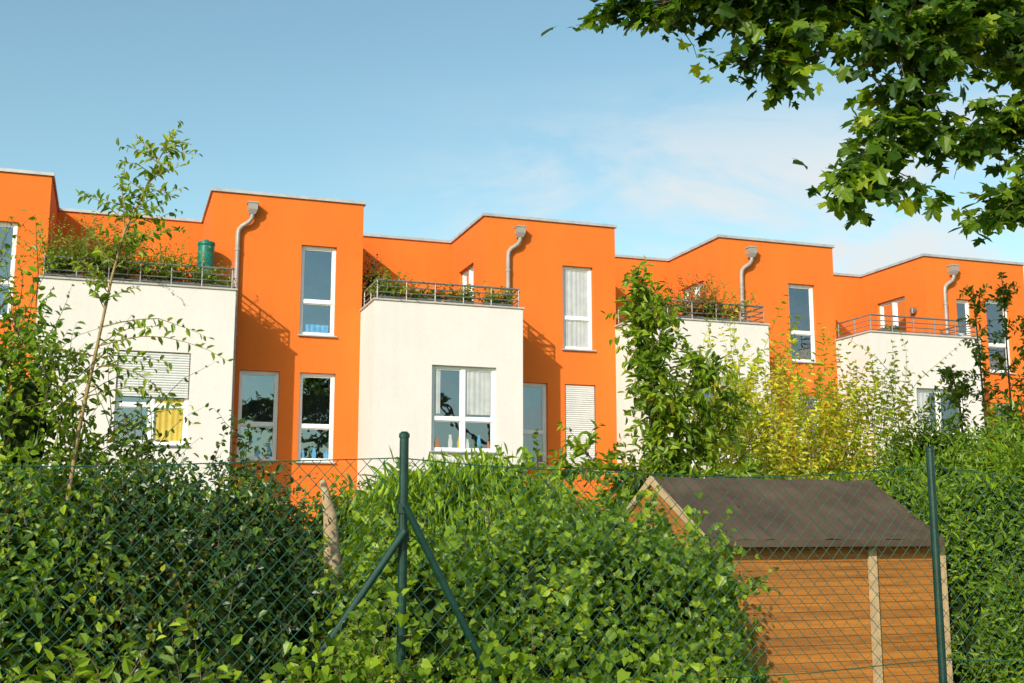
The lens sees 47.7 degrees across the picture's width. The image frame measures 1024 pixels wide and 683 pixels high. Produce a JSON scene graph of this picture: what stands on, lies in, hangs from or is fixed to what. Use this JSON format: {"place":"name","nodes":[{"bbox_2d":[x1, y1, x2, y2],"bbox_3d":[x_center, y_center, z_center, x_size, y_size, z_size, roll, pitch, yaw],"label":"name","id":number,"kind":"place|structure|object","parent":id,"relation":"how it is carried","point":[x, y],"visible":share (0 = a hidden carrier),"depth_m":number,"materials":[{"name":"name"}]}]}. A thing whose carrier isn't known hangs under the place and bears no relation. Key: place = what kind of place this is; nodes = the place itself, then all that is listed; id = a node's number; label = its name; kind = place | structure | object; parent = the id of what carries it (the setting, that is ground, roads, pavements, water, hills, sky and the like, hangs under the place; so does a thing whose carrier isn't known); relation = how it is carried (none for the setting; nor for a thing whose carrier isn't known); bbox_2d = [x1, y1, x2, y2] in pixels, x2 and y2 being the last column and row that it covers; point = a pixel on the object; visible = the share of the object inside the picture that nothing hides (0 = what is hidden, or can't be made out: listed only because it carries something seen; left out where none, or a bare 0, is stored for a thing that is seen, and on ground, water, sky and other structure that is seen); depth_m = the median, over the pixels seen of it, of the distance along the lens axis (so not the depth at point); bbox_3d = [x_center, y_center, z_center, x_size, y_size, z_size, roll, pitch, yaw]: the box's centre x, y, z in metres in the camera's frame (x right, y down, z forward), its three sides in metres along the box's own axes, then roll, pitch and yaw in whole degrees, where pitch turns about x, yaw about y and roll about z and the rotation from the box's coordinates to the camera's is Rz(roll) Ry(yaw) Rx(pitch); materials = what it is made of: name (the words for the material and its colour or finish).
{"place":"outdoors","nodes":[
{"label":"outdoors","id":0,"kind":"place"},
{"bbox_2d":[0,168,237,501],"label":"terraced house","id":1,"kind":"structure","parent":0,"point":[210,311],"depth_m":22.32,"materials":[{"name":"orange paint"}]},
{"bbox_2d":[0,222,17,319],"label":"window","id":2,"kind":"structure","parent":1,"relation":"in","point":[13,229],"depth_m":23.52,"materials":[{"name":"white plastic"}]},
{"bbox_2d":[0,212,117,277],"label":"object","id":3,"kind":"object","parent":1,"relation":"on","point":[59,263],"visible":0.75,"depth_m":21.97,"materials":[{"name":"green plant"}]},
{"bbox_2d":[34,238,87,301],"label":"potted shrub","id":4,"kind":"object","parent":1,"relation":"on","point":[58,260],"visible":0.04,"depth_m":22.69,"materials":[{"name":"green plant"}]},
{"bbox_2d":[60,206,159,280],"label":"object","id":5,"kind":"object","parent":1,"relation":"on","point":[104,268],"visible":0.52,"depth_m":22.16,"materials":[{"name":"green plant"}]},
{"bbox_2d":[81,219,210,282],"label":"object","id":6,"kind":"object","parent":1,"relation":"on","point":[145,271],"visible":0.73,"depth_m":22.53,"materials":[{"name":"green plant"}]},
{"bbox_2d":[110,351,190,446],"bbox_3d":[-6.960,1.127,22.352,1.934,2.174,0.910,3,-10,-19],"label":"window","id":7,"kind":"structure","parent":1,"relation":"in","point":[180,362],"depth_m":22.13,"materials":[{"name":"white plastic"}]},
{"bbox_2d":[152,245,178,277],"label":"potted shrub","id":8,"kind":"object","parent":1,"relation":"on","point":[165,251],"visible":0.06,"depth_m":23.60,"materials":[{"name":"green plant"}]},
{"bbox_2d":[142,244,223,285],"bbox_3d":[-6.486,-1.434,22.800,1.530,1.120,1.129,6,-11,-32],"label":"planter box","id":9,"kind":"object","parent":1,"relation":"on","point":[187,275],"visible":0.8,"depth_m":22.76,"materials":[{"name":"green plant"}]},
{"bbox_2d":[196,240,214,285],"bbox_3d":[-6.301,-1.143,23.710,0.380,1.920,0.380,3,-10,-19],"label":"rain barrel","id":10,"kind":"object","parent":1,"relation":"on","point":[203,245],"visible":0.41,"depth_m":23.68,"materials":[{"name":"teal plastic"}]},
{"bbox_2d":[192,266,236,287],"bbox_3d":[-5.947,-1.186,22.912,0.790,0.665,0.819,-4,-10,22],"label":"planter box","id":11,"kind":"object","parent":1,"relation":"on","point":[215,277],"visible":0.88,"depth_m":22.94,"materials":[{"name":"green plant"}]},
{"bbox_2d":[201,187,524,527],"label":"terraced house","id":12,"kind":"structure","parent":0,"point":[326,365],"depth_m":24.40,"materials":[{"name":"orange paint"}]},
{"bbox_2d":[234,370,278,460],"bbox_3d":[-5.383,1.582,24.328,1.414,2.254,0.910,3,-10,-19],"label":"window","id":13,"kind":"structure","parent":12,"relation":"in","point":[258,390],"depth_m":24.74,"materials":[{"name":"clear glass"}]},
{"bbox_2d":[296,373,335,463],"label":"window","id":14,"kind":"structure","parent":12,"relation":"in","point":[316,391],"depth_m":25.11,"materials":[{"name":"clear glass"}]},
{"bbox_2d":[297,246,336,337],"bbox_3d":[-4.277,-1.030,25.142,1.354,2.354,0.910,3,-10,-19],"label":"window","id":15,"kind":"structure","parent":12,"relation":"in","point":[318,264],"depth_m":25.54,"materials":[{"name":"glass"}]},
{"bbox_2d":[362,249,389,306],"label":"potted shrub","id":16,"kind":"object","parent":12,"relation":"on","point":[370,281],"visible":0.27,"depth_m":25.43,"materials":[{"name":"green plant"}]},
{"bbox_2d":[361,266,408,298],"bbox_3d":[-2.638,-1.103,24.143,0.997,0.900,1.143,1,-9,-7],"label":"planter box","id":17,"kind":"object","parent":12,"relation":"on","point":[391,289],"visible":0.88,"depth_m":24.02,"materials":[{"name":"green plant"}]},
{"bbox_2d":[401,279,448,301],"bbox_3d":[-1.865,-0.979,24.364,1.116,0.726,0.726,3,-10,-19],"label":"planter box","id":18,"kind":"object","parent":12,"relation":"on","point":[421,291],"visible":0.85,"depth_m":24.30,"materials":[{"name":"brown wood"}]},
{"bbox_2d":[441,280,479,303],"bbox_3d":[-1.096,-0.956,24.525,0.914,0.732,0.666,3,-10,-19],"label":"planter box","id":19,"kind":"object","parent":12,"relation":"on","point":[461,295],"visible":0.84,"depth_m":24.53,"materials":[{"name":"green plant"}]},
{"bbox_2d":[430,365,497,453],"bbox_3d":[-1.117,1.452,24.338,1.994,2.174,0.910,3,-10,-19],"label":"window","id":20,"kind":"structure","parent":12,"relation":"in","point":[463,398],"depth_m":24.27,"materials":[{"name":"white plastic"}]},
{"bbox_2d":[474,280,519,305],"bbox_3d":[-0.380,-0.934,24.827,1.110,0.789,0.716,3,-10,-19],"label":"planter box","id":21,"kind":"object","parent":12,"relation":"on","point":[494,296],"visible":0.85,"depth_m":24.84,"materials":[{"name":"green plant"}]},
{"bbox_2d":[0,0,1023,274],"label":"sky","id":22,"kind":"structure","parent":0,"point":[436,116],"materials":[{"name":"blue"}]},
{"bbox_2d":[451,212,771,508],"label":"terraced house","id":23,"kind":"structure","parent":0,"point":[565,278],"depth_m":26.49,"materials":[{"name":"orange paint"}]},
{"bbox_2d":[462,266,472,300],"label":"window","id":24,"kind":"structure","parent":23,"relation":"in","point":[467,276],"depth_m":27.74,"materials":[{"name":"white plastic"}]},
{"bbox_2d":[523,383,549,466],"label":"window","id":25,"kind":"structure","parent":23,"relation":"in","point":[531,391],"depth_m":26.76,"materials":[{"name":"glass"}]},
{"bbox_2d":[540,385,594,465],"bbox_3d":[1.420,1.978,26.684,1.354,2.274,0.822,3,-10,-19],"label":"window","id":26,"kind":"structure","parent":23,"relation":"in","point":[579,399],"depth_m":26.35,"materials":[{"name":"white plastic"}]},
{"bbox_2d":[562,266,595,351],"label":"window","id":27,"kind":"structure","parent":23,"relation":"in","point":[577,298],"depth_m":26.82,"materials":[{"name":"white plastic"}]},
{"bbox_2d":[654,291,691,314],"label":"planter box","id":28,"kind":"object","parent":23,"relation":"on","point":[669,308],"visible":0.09,"depth_m":26.08,"materials":[{"name":"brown wood"}]},
{"bbox_2d":[660,270,735,318],"bbox_3d":[4.096,-0.981,26.416,1.713,1.395,1.733,-6,-11,33],"label":"planter box","id":29,"kind":"object","parent":23,"relation":"on","point":[689,297],"visible":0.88,"depth_m":26.32,"materials":[{"name":"green plant"}]},
{"bbox_2d":[688,284,719,315],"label":"potted shrub","id":30,"kind":"object","parent":23,"relation":"on","point":[701,294],"visible":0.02,"depth_m":27.34,"materials":[{"name":"green plant"}]},
{"bbox_2d":[693,379,747,458],"bbox_3d":[4.556,1.768,26.266,1.994,2.174,0.910,3,-10,-19],"label":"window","id":31,"kind":"structure","parent":23,"relation":"in","point":[708,395],"depth_m":26.21,"materials":[{"name":"white plastic"}]},
{"bbox_2d":[688,282,761,320],"bbox_3d":[4.842,-0.820,26.500,1.709,1.104,1.261,-2,-10,14],"label":"planter box","id":32,"kind":"object","parent":23,"relation":"on","point":[727,312],"visible":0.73,"depth_m":26.52,"materials":[{"name":"green plant"}]},
{"bbox_2d":[616,476,952,682],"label":"garden shed","id":33,"kind":"structure","parent":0,"point":[758,529],"depth_m":8.36,"materials":[{"name":"brown wood"}]},
{"bbox_2d":[668,234,985,473],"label":"terraced house","id":34,"kind":"structure","parent":0,"point":[808,281],"depth_m":28.43,"materials":[{"name":"orange paint"}]},
{"bbox_2d":[685,282,703,314],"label":"window","id":35,"kind":"structure","parent":34,"relation":"in","point":[699,287],"depth_m":29.45,"materials":[{"name":"white plastic"}]},
{"bbox_2d":[771,395,819,471],"bbox_3d":[7.107,2.287,28.571,1.354,2.274,0.910,3,-10,-19],"label":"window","id":36,"kind":"structure","parent":34,"relation":"in","point":[799,395],"depth_m":29.13,"materials":[{"name":"glass"}]},
{"bbox_2d":[788,284,817,363],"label":"window","id":37,"kind":"structure","parent":34,"relation":"in","point":[797,293],"depth_m":29.52,"materials":[{"name":"blue glass"}]},
{"bbox_2d":[877,324,899,331],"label":"planter box","id":38,"kind":"object","parent":34,"relation":"on","point":[890,328],"visible":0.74,"depth_m":28.06,"materials":[{"name":"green plant"}]},
{"bbox_2d":[916,388,963,439],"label":"window","id":39,"kind":"structure","parent":34,"relation":"in","point":[921,393],"depth_m":27.99,"materials":[{"name":"white plastic"}]},
{"bbox_2d":[860,253,1023,442],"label":"terraced house","id":40,"kind":"structure","parent":0,"point":[924,285],"depth_m":30.64,"materials":[{"name":"orange paint"}]},
{"bbox_2d":[879,297,906,332],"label":"window","id":41,"kind":"structure","parent":40,"relation":"in","point":[896,307],"depth_m":31.31,"materials":[{"name":"glass"}]},
{"bbox_2d":[956,300,970,336],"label":"window","id":42,"kind":"structure","parent":40,"relation":"in","point":[965,302],"depth_m":30.45,"materials":[{"name":"white plastic"}]},
{"bbox_2d":[956,300,1015,373],"bbox_3d":[12.743,-0.083,30.926,1.354,2.354,0.910,3,-10,-19],"label":"window","id":43,"kind":"structure","parent":40,"relation":"in","point":[990,308],"depth_m":31.38,"materials":[{"name":"glass"}]},
{"bbox_2d":[994,403,1014,433],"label":"window","id":44,"kind":"structure","parent":40,"relation":"in","point":[994,403],"depth_m":31.15,"materials":[{"name":"white plastic"}]},
{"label":"ground","id":45,"kind":"structure","parent":0,"visible":0},
{"bbox_2d":[35,447,129,541],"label":"garden shrub","id":46,"kind":"object","parent":45,"relation":"on","point":[81,471],"visible":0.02,"depth_m":13.69,"materials":[{"name":"green plant"}]},
{"bbox_2d":[0,371,187,682],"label":"leafy hedge","id":47,"kind":"object","parent":45,"relation":"on","point":[42,589],"visible":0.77,"depth_m":4.90,"materials":[{"name":"green plant"}]},
{"bbox_2d":[0,209,227,543],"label":"tall shrub","id":48,"kind":"object","parent":45,"relation":"on","point":[31,423],"visible":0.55,"depth_m":5.70,"materials":[{"name":"green plant"}]},
{"bbox_2d":[0,121,232,544],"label":"young tree","id":49,"kind":"object","parent":45,"relation":"on","point":[160,170],"visible":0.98,"depth_m":5.78,"materials":[{"name":"green plant"}]},
{"bbox_2d":[0,599,275,682],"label":"leafy weed","id":50,"kind":"object","parent":45,"relation":"on","point":[83,669],"visible":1,"depth_m":3.81,"materials":[{"name":"green plant"}]},
{"bbox_2d":[46,389,352,682],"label":"hedge shrub","id":51,"kind":"object","parent":45,"relation":"on","point":[196,564],"visible":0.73,"depth_m":5.26,"materials":[{"name":"green plant"}]},
{"bbox_2d":[156,460,304,564],"bbox_3d":[-3.824,2.741,14.313,2.688,2.574,1.831,3,-10,-19],"label":"garden shrub","id":52,"kind":"object","parent":45,"relation":"on","point":[236,491],"visible":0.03,"depth_m":14.41,"materials":[{"name":"green plant"}]},
{"bbox_2d":[320,479,342,650],"bbox_3d":[-1.046,1.762,6.741,0.193,1.908,0.140,3,-10,-19],"label":"wooden post","id":53,"kind":"object","parent":45,"relation":"on","point":[331,550],"visible":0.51,"depth_m":6.80,"materials":[{"name":"brown wood"}]},
{"bbox_2d":[288,459,421,584],"bbox_3d":[-1.873,2.782,15.004,2.461,2.681,1.699,3,-10,-19],"label":"garden shrub","id":54,"kind":"object","parent":45,"relation":"on","point":[343,520],"visible":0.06,"depth_m":14.77,"materials":[{"name":"green plant"}]},
{"bbox_2d":[315,437,603,597],"bbox_3d":[-0.330,1.698,7.546,2.038,2.142,1.207,3,-10,-19],"label":"bamboo clump","id":55,"kind":"object","parent":45,"relation":"on","point":[446,493],"visible":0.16,"depth_m":7.39,"materials":[{"name":"green plant"}]},
{"bbox_2d":[202,587,789,682],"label":"leafy weed","id":56,"kind":"object","parent":45,"relation":"on","point":[373,666],"visible":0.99,"depth_m":4.44,"materials":[{"name":"green plant"}]},
{"bbox_2d":[0,431,1023,682],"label":"chain link fence","id":57,"kind":"object","parent":45,"relation":"on","point":[400,543],"visible":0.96,"depth_m":4.77,"materials":[{"name":"green metal"}]},
{"bbox_2d":[289,428,779,682],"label":"ivy bush","id":58,"kind":"object","parent":45,"relation":"on","point":[437,612],"visible":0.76,"depth_m":5.42,"materials":[{"name":"green plant"}]},
{"bbox_2d":[529,449,615,523],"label":"garden shrub","id":59,"kind":"object","parent":45,"relation":"on","point":[556,479],"depth_m":10.22,"materials":[{"name":"green plant"}]},
{"bbox_2d":[576,480,628,531],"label":"garden shrub","id":60,"kind":"object","parent":45,"relation":"on","point":[607,506],"depth_m":10.77,"materials":[{"name":"green plant"}]},
{"bbox_2d":[582,489,622,523],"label":"garden shrub","id":61,"kind":"object","parent":45,"relation":"on","point":[600,516],"depth_m":12.47,"materials":[{"name":"green plant"}]},
{"bbox_2d":[564,458,647,523],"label":"garden shrub","id":62,"kind":"object","parent":45,"relation":"on","point":[602,500],"visible":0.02,"depth_m":16.05,"materials":[{"name":"green plant"}]},
{"bbox_2d":[528,255,775,512],"bbox_3d":[1.309,1.262,10.856,2.504,4.219,1.004,1,-9,-9],"label":"garden tree","id":63,"kind":"object","parent":45,"relation":"on","point":[670,413],"visible":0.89,"depth_m":10.89,"materials":[{"name":"green plant"}]},
{"bbox_2d":[646,509,764,672],"bbox_3d":[1.165,1.972,7.480,1.372,1.778,0.953,3,-10,-19],"label":"shrub","id":64,"kind":"object","parent":45,"relation":"on","point":[689,542],"visible":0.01,"depth_m":7.47,"materials":[{"name":"green plant"}]},
{"bbox_2d":[664,440,764,478],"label":"garden shrub","id":65,"kind":"object","parent":45,"relation":"on","point":[740,458],"visible":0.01,"depth_m":11.42,"materials":[{"name":"green plant"}]},
{"bbox_2d":[624,295,842,479],"bbox_3d":[2.358,1.584,12.228,2.150,4.030,2.305,3,-10,-19],"label":"yellow shrub","id":66,"kind":"object","parent":45,"relation":"on","point":[748,382],"visible":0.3,"depth_m":12.14,"materials":[{"name":"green plant"}]},
{"bbox_2d":[541,0,1023,247],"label":"maple tree","id":67,"kind":"object","parent":45,"relation":"on","point":[934,45],"visible":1,"depth_m":9.13,"materials":[{"name":"green plant"}]},
{"bbox_2d":[720,334,903,480],"bbox_3d":[3.108,1.797,12.302,2.348,3.634,1.807,3,-10,-19],"label":"yellow shrub","id":68,"kind":"object","parent":45,"relation":"on","point":[844,415],"visible":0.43,"depth_m":12.17,"materials":[{"name":"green plant"}]},
{"bbox_2d":[746,409,906,489],"bbox_3d":[3.498,2.114,12.102,2.332,2.955,1.587,3,-10,-19],"label":"garden shrub","id":69,"kind":"object","parent":45,"relation":"on","point":[851,454],"visible":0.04,"depth_m":12.16,"materials":[{"name":"green plant"}]},
{"bbox_2d":[801,451,875,482],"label":"thuja shrub","id":70,"kind":"object","parent":45,"relation":"on","point":[849,477],"visible":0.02,"depth_m":10.68,"materials":[{"name":"green plant"}]},
{"bbox_2d":[733,323,960,489],"bbox_3d":[3.829,1.672,12.706,2.242,4.011,2.132,-5,-11,30],"label":"yellow shrub","id":71,"kind":"object","parent":45,"relation":"on","point":[884,413],"visible":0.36,"depth_m":12.71,"materials":[{"name":"green plant"}]},
{"bbox_2d":[804,468,890,495],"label":"thuja shrub","id":72,"kind":"object","parent":45,"relation":"on","point":[858,476],"depth_m":11.57,"materials":[{"name":"green plant"}]},
{"bbox_2d":[809,440,887,480],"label":"garden shrub","id":73,"kind":"object","parent":45,"relation":"on","point":[848,469],"depth_m":17.84,"materials":[{"name":"green plant"}]},
{"bbox_2d":[869,386,979,493],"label":"thuja shrub","id":74,"kind":"object","parent":45,"relation":"on","point":[896,438],"visible":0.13,"depth_m":11.86,"materials":[{"name":"green plant"}]},
{"bbox_2d":[867,418,983,520],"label":"thuja shrub","id":75,"kind":"object","parent":45,"relation":"on","point":[946,460],"visible":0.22,"depth_m":10.22,"materials":[{"name":"green plant"}]},
{"bbox_2d":[901,449,1016,682],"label":"thuja shrub","id":76,"kind":"object","parent":45,"relation":"on","point":[964,613],"visible":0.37,"depth_m":8.73,"materials":[{"name":"green plant"}]},
{"bbox_2d":[926,272,1023,460],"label":"slim tree","id":77,"kind":"object","parent":45,"relation":"on","point":[960,390],"visible":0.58,"depth_m":12.47,"materials":[{"name":"green plant"}]},
{"bbox_2d":[934,393,1023,481],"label":"thuja shrub","id":78,"kind":"object","parent":45,"relation":"on","point":[991,434],"visible":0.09,"depth_m":10.54,"materials":[{"name":"green plant"}]},
{"bbox_2d":[952,424,1023,677],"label":"thuja shrub","id":79,"kind":"object","parent":45,"relation":"on","point":[1008,517],"visible":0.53,"depth_m":8.70,"materials":[{"name":"green plant"}]},
{"bbox_2d":[969,546,1023,682],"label":"thuja shrub","id":80,"kind":"object","parent":45,"relation":"on","point":[996,638],"visible":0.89,"depth_m":7.94,"materials":[{"name":"green plant"}]},
{"bbox_2d":[973,382,1023,459],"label":"thuja shrub","id":81,"kind":"object","parent":45,"relation":"on","point":[1018,416],"visible":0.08,"depth_m":11.13,"materials":[{"name":"green plant"}]},
{"bbox_2d":[974,407,1023,486],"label":"thuja shrub","id":82,"kind":"object","parent":45,"relation":"on","point":[1008,452],"visible":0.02,"depth_m":9.52,"materials":[{"name":"green plant"}]}
]}

